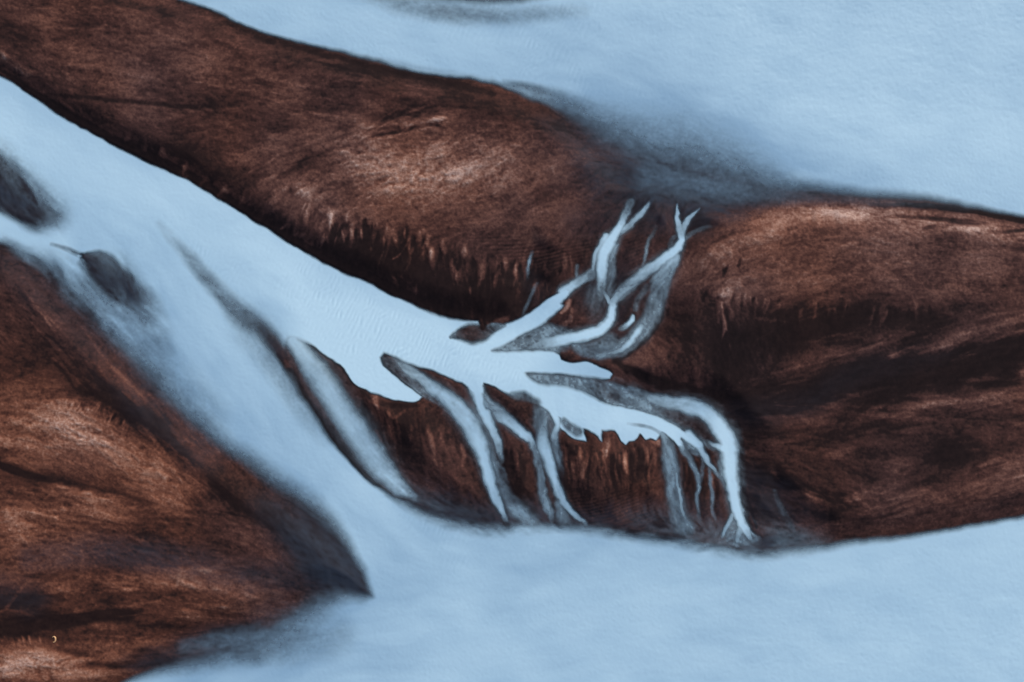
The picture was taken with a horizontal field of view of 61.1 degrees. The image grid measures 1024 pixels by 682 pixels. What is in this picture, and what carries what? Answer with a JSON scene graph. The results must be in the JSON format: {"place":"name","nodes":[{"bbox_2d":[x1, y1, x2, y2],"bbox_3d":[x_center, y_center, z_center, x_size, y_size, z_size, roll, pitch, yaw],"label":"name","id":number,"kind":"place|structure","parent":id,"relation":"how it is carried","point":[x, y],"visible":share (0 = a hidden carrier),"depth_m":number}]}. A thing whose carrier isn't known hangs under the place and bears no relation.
{"place":"outdoors","nodes":[
{"label":"outdoors","id":0,"kind":"place"},
{"bbox_2d":[0,150,62,245],"bbox_3d":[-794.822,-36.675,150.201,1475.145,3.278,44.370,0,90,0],"label":"shoal","id":1,"kind":"structure","parent":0,"point":[26,201],"depth_m":150.23},
{"bbox_2d":[0,240,372,681],"bbox_3d":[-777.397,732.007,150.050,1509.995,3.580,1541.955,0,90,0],"label":"sandbar","id":2,"kind":"structure","parent":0,"point":[151,522],"depth_m":148.74},
{"bbox_2d":[0,0,1023,570],"bbox_3d":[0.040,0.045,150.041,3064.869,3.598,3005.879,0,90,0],"label":"sandbar","id":3,"kind":"structure","parent":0,"point":[846,364],"depth_m":148.76},
{"bbox_2d":[0,77,1023,681],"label":"river water","id":4,"kind":"structure","parent":0,"point":[446,603],"depth_m":149.99},
{"bbox_2d":[187,0,1023,214],"bbox_3d":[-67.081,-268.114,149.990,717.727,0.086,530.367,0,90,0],"label":"river water","id":5,"kind":"structure","parent":0,"point":[920,97],"depth_m":149.99},
{"bbox_3d":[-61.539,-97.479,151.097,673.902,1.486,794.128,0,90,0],"label":"riverbed","id":6,"kind":"structure","parent":0,"visible":0},
{"bbox_2d":[58,245,192,323],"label":"shoal","id":7,"kind":"structure","parent":6,"relation":"on","point":[112,275],"depth_m":150.22}
]}

